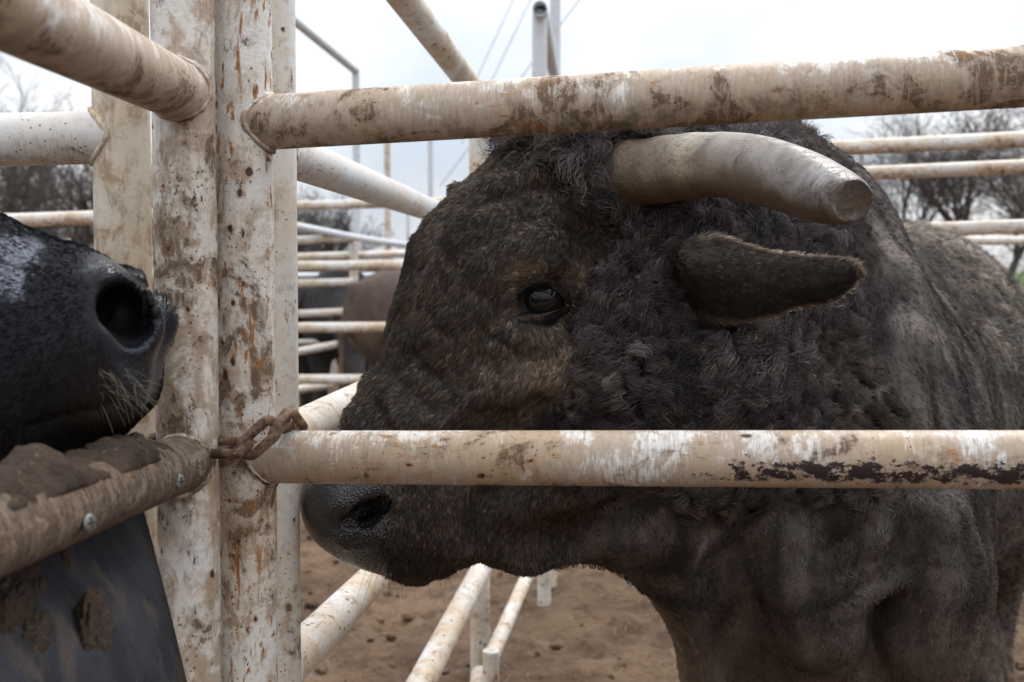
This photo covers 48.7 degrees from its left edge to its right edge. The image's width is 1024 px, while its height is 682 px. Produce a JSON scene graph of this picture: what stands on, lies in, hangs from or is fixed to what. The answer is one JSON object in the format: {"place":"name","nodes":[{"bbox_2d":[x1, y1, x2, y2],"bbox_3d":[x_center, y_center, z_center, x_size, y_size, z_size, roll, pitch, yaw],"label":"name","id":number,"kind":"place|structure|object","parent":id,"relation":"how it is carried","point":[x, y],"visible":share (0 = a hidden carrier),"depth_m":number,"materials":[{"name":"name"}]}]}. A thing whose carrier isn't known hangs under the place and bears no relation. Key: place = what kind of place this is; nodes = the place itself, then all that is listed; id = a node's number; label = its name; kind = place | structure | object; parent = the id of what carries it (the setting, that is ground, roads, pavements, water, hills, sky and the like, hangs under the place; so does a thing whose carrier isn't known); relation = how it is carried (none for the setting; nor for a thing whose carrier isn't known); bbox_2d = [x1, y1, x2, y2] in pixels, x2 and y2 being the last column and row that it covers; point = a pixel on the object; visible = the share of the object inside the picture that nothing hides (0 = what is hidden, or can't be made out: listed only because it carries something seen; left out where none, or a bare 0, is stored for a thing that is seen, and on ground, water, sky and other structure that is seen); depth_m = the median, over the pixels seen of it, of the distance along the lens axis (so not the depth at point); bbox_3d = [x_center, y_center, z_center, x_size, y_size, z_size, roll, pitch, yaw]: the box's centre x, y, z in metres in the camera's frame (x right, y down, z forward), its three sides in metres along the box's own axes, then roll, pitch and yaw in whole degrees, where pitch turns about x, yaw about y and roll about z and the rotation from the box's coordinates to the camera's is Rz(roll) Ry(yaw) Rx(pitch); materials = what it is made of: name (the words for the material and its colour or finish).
{"place":"outdoors","nodes":[
{"label":"outdoors","id":0,"kind":"place"},
{"bbox_2d":[477,0,512,76],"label":"overhead cable","id":1,"kind":"object","parent":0,"point":[496,36],"visible":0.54,"depth_m":30.80,"materials":[{"name":"grey metal"}]},
{"bbox_2d":[461,0,530,143],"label":"overhead cable","id":2,"kind":"object","parent":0,"point":[509,43],"visible":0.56,"depth_m":30.54,"materials":[{"name":"grey metal"}]},
{"bbox_2d":[440,0,578,185],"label":"overhead cable","id":3,"kind":"object","parent":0,"point":[521,77],"visible":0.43,"depth_m":27.58,"materials":[{"name":"grey metal"}]},
{"bbox_2d":[0,0,1023,271],"label":"sky","id":4,"kind":"structure","parent":0,"point":[598,36],"materials":[{"name":"white"}]},
{"bbox_2d":[155,359,1023,681],"bbox_3d":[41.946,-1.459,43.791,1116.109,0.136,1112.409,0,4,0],"label":"ground","id":5,"kind":"structure","parent":0,"point":[645,653],"depth_m":4.08,"materials":[{"name":"brown soil"}]},
{"bbox_2d":[0,52,83,238],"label":"bare tree","id":6,"kind":"object","parent":5,"relation":"on","point":[11,187],"visible":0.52,"depth_m":21.04,"materials":[{"name":"brown plant"}]},
{"bbox_2d":[0,166,92,247],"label":"bare tree","id":7,"kind":"object","parent":5,"relation":"on","point":[35,199],"visible":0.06,"depth_m":35.55,"materials":[{"name":"brown plant"}]},
{"bbox_2d":[32,225,84,229],"bbox_3d":[-1.870,-0.483,4.795,0.929,0.105,0.028,0,4,-7],"label":"fence","id":8,"kind":"object","parent":5,"relation":"on","point":[48,227],"visible":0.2,"depth_m":4.78,"materials":[{"name":"beige metal"}]},
{"bbox_2d":[0,84,153,283],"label":"bare tree","id":9,"kind":"object","parent":5,"relation":"on","point":[85,235],"visible":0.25,"depth_m":28.84,"materials":[{"name":"brown plant"}]},
{"bbox_2d":[0,0,156,557],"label":"pen fence","id":10,"kind":"object","parent":5,"relation":"on","point":[107,137],"visible":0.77,"depth_m":1.28,"materials":[{"name":"white metal"}]},
{"bbox_2d":[4,209,153,282],"bbox_3d":[-1.901,0.208,4.790,1.811,1.582,0.114,-1,4,-10],"label":"pipe fence","id":11,"kind":"object","parent":5,"relation":"on","point":[46,219],"visible":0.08,"depth_m":4.73,"materials":[{"name":"white metal"}]},
{"bbox_2d":[0,212,177,460],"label":"cow","id":12,"kind":"object","parent":5,"relation":"on","point":[87,335],"visible":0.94,"depth_m":0.96},
{"bbox_2d":[45,164,152,248],"bbox_3d":[-12.068,-3.336,34.105,6.270,6.014,5.255,-3,5,-40],"label":"bare tree","id":13,"kind":"object","parent":5,"relation":"on","point":[84,194],"visible":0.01,"depth_m":33.83,"materials":[{"name":"brown plant"}]},
{"bbox_2d":[0,0,220,681],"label":"side panel","id":14,"kind":"object","parent":5,"relation":"on","point":[51,498],"visible":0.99,"depth_m":1.13,"materials":[{"name":"paint"}]},
{"bbox_2d":[82,513,96,532],"bbox_3d":[-0.320,0.134,0.840,0.026,0.014,0.014,2,4,28],"label":"screw","id":15,"kind":"object","parent":14,"relation":"attached to","point":[89,522],"visible":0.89,"depth_m":0.83,"materials":[{"name":"metal"}]},
{"bbox_2d":[0,512,186,681],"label":"rubber flap","id":16,"kind":"object","parent":14,"relation":"hanging from","point":[94,608],"visible":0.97,"depth_m":0.92,"materials":[{"name":"black rubber"}]},
{"bbox_2d":[176,474,184,488],"bbox_3d":[-0.320,0.132,1.067,0.026,0.014,0.014,2,4,28],"label":"screw","id":17,"kind":"object","parent":14,"relation":"attached to","point":[180,482],"visible":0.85,"depth_m":1.06,"materials":[{"name":"metal"}]},
{"bbox_2d":[298,272,337,406],"bbox_3d":[-1.861,0.049,9.852,0.668,1.305,2.252,1,4,10],"label":"cow","id":18,"kind":"object","parent":5,"relation":"on","point":[304,368],"visible":0.05,"depth_m":9.50},
{"bbox_2d":[297,183,350,252],"bbox_3d":[-6.412,-2.877,34.521,3.687,4.361,3.910,2,4,30],"label":"bare tree","id":19,"kind":"object","parent":5,"relation":"on","point":[308,221],"visible":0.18,"depth_m":34.07,"materials":[{"name":"brown plant"}]},
{"bbox_2d":[295,15,360,270],"bbox_3d":[-1.378,-0.679,7.804,0.064,2.973,2.647,0,4,6],"label":"overhead pipework","id":20,"kind":"object","parent":5,"relation":"on","point":[305,29],"visible":0.47,"depth_m":8.64,"materials":[{"name":"white metal"}]},
{"bbox_2d":[330,360,333,373],"bbox_3d":[-2.405,-0.083,13.029,1.350,1.125,0.068,0,4,0],"label":"pipe fence","id":21,"kind":"object","parent":5,"relation":"on","point":[332,369],"depth_m":13.04,"materials":[{"name":"white metal"}]},
{"bbox_2d":[302,270,369,401],"bbox_3d":[-1.451,0.033,9.442,0.711,1.390,2.399,-1,4,-15],"label":"cow","id":22,"kind":"object","parent":5,"relation":"on","point":[331,297],"visible":0.23,"depth_m":8.91},
{"bbox_2d":[298,260,381,272],"bbox_3d":[-2.017,-0.165,12.148,2.498,1.447,0.740,-1,4,-20],"label":"cow","id":23,"kind":"object","parent":5,"relation":"on","point":[368,271],"depth_m":12.09},
{"bbox_2d":[297,186,393,260],"bbox_3d":[-5.745,-2.783,36.020,3.832,4.386,4.573,-2,4,-30],"label":"bare tree","id":24,"kind":"object","parent":5,"relation":"on","point":[341,247],"visible":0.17,"depth_m":35.89,"materials":[{"name":"brown plant"}]},
{"bbox_2d":[297,141,432,393],"bbox_3d":[-1.117,-0.553,9.441,1.171,2.516,4.420,2,4,26],"label":"pipe fence","id":25,"kind":"object","parent":5,"relation":"on","point":[328,235],"visible":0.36,"depth_m":8.57,"materials":[{"name":"white metal"}]},
{"bbox_2d":[338,270,399,389],"bbox_3d":[0.002,0.129,7.704,2.449,1.418,0.726,-2,4,-25],"label":"cow","id":26,"kind":"object","parent":5,"relation":"on","point":[369,298],"visible":0.09,"depth_m":7.09},
{"bbox_2d":[297,197,444,383],"bbox_3d":[-0.388,-0.021,6.870,2.496,1.777,0.232,0,4,0],"label":"pipe fence","id":27,"kind":"object","parent":5,"relation":"on","point":[333,327],"visible":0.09,"depth_m":6.81,"materials":[{"name":"white metal"}]},
{"bbox_2d":[272,0,491,681],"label":"pen partition","id":28,"kind":"object","parent":5,"relation":"on","point":[307,644],"visible":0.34,"depth_m":1.63,"materials":[{"name":"paint"}]},
{"bbox_2d":[483,568,556,681],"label":"gate","id":29,"kind":"structure","parent":5,"relation":"on","point":[492,651],"depth_m":3.17,"materials":[{"name":"metal"}]},
{"bbox_2d":[538,570,550,605],"bbox_3d":[0.125,0.426,4.362,0.058,1.240,0.058,0,4,0],"label":"short post","id":30,"kind":"object","parent":5,"relation":"on","point":[544,589],"visible":0.14,"depth_m":4.37,"materials":[{"name":"metal"}]},
{"bbox_2d":[532,0,560,76],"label":"tall pipework","id":31,"kind":"object","parent":5,"relation":"on","point":[546,40],"visible":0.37,"depth_m":6.44,"materials":[{"name":"white metal"}]},
{"bbox_2d":[214,0,1023,681],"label":"pipe gate","id":32,"kind":"structure","parent":5,"relation":"on","point":[258,122],"depth_m":1.15,"materials":[{"name":"metal"}]},
{"bbox_2d":[125,407,307,467],"bbox_3d":[-0.326,0.106,1.208,0.234,0.076,0.180,-2,4,-28],"label":"chain","id":33,"kind":"object","parent":32,"relation":"attached to","point":[238,447],"visible":0.39,"depth_m":1.16,"materials":[{"name":"brown metal"}]},
{"bbox_2d":[300,120,1023,681],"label":"bull","id":34,"kind":"object","parent":5,"relation":"on","point":[796,274],"visible":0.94,"depth_m":1.48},
{"bbox_2d":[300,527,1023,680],"bbox_3d":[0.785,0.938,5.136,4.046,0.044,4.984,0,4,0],"label":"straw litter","id":35,"kind":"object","parent":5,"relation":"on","point":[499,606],"visible":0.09,"depth_m":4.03,"materials":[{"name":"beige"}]},
{"bbox_2d":[303,526,1023,681],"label":"clod litter","id":36,"kind":"object","parent":5,"relation":"on","point":[322,669],"visible":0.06,"depth_m":3.96,"materials":[{"name":"brown soil"}]},
{"bbox_2d":[828,131,1023,234],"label":"pipe fence","id":37,"kind":"object","parent":5,"relation":"on","point":[993,140],"visible":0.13,"depth_m":4.44,"materials":[{"name":"white metal"}]},
{"bbox_2d":[843,109,1021,221],"bbox_3d":[9.994,-3.419,27.444,4.464,6.399,5.366,-1,4,-20],"label":"bare tree","id":38,"kind":"object","parent":5,"relation":"on","point":[914,159],"visible":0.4,"depth_m":26.92,"materials":[{"name":"brown plant"}]},
{"bbox_2d":[842,108,1023,235],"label":"bare tree","id":39,"kind":"object","parent":5,"relation":"on","point":[965,210],"visible":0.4,"depth_m":27.44,"materials":[{"name":"brown plant"}]},
{"bbox_2d":[907,108,1023,246],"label":"bare tree","id":40,"kind":"object","parent":5,"relation":"on","point":[1013,197],"visible":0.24,"depth_m":31.21,"materials":[{"name":"brown plant"}]},
{"bbox_2d":[962,236,1023,244],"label":"pipe fence","id":41,"kind":"object","parent":5,"relation":"on","point":[999,240],"visible":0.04,"depth_m":7.78,"materials":[{"name":"white metal"}]},
{"bbox_2d":[1013,272,1023,286],"bbox_3d":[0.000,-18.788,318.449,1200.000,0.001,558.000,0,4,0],"label":"pasture","id":42,"kind":"structure","parent":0,"point":[1017,277],"depth_m":186.05,"materials":[{"name":"green plant"}]},
{"bbox_2d":[372,235,1023,284],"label":"undergrowth","id":43,"kind":"object","parent":42,"relation":"on","point":[1020,265],"depth_m":68.30,"materials":[{"name":"plant"}]},
{"bbox_2d":[853,154,901,215],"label":"bare tree","id":44,"kind":"object","parent":42,"relation":"on","point":[857,159],"depth_m":45.81,"materials":[{"name":"brown plant"}]},
{"bbox_2d":[968,154,1023,275],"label":"bare tree","id":45,"kind":"object","parent":42,"relation":"on","point":[1018,251],"visible":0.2,"depth_m":49.94,"materials":[{"name":"brown plant"}]}
]}

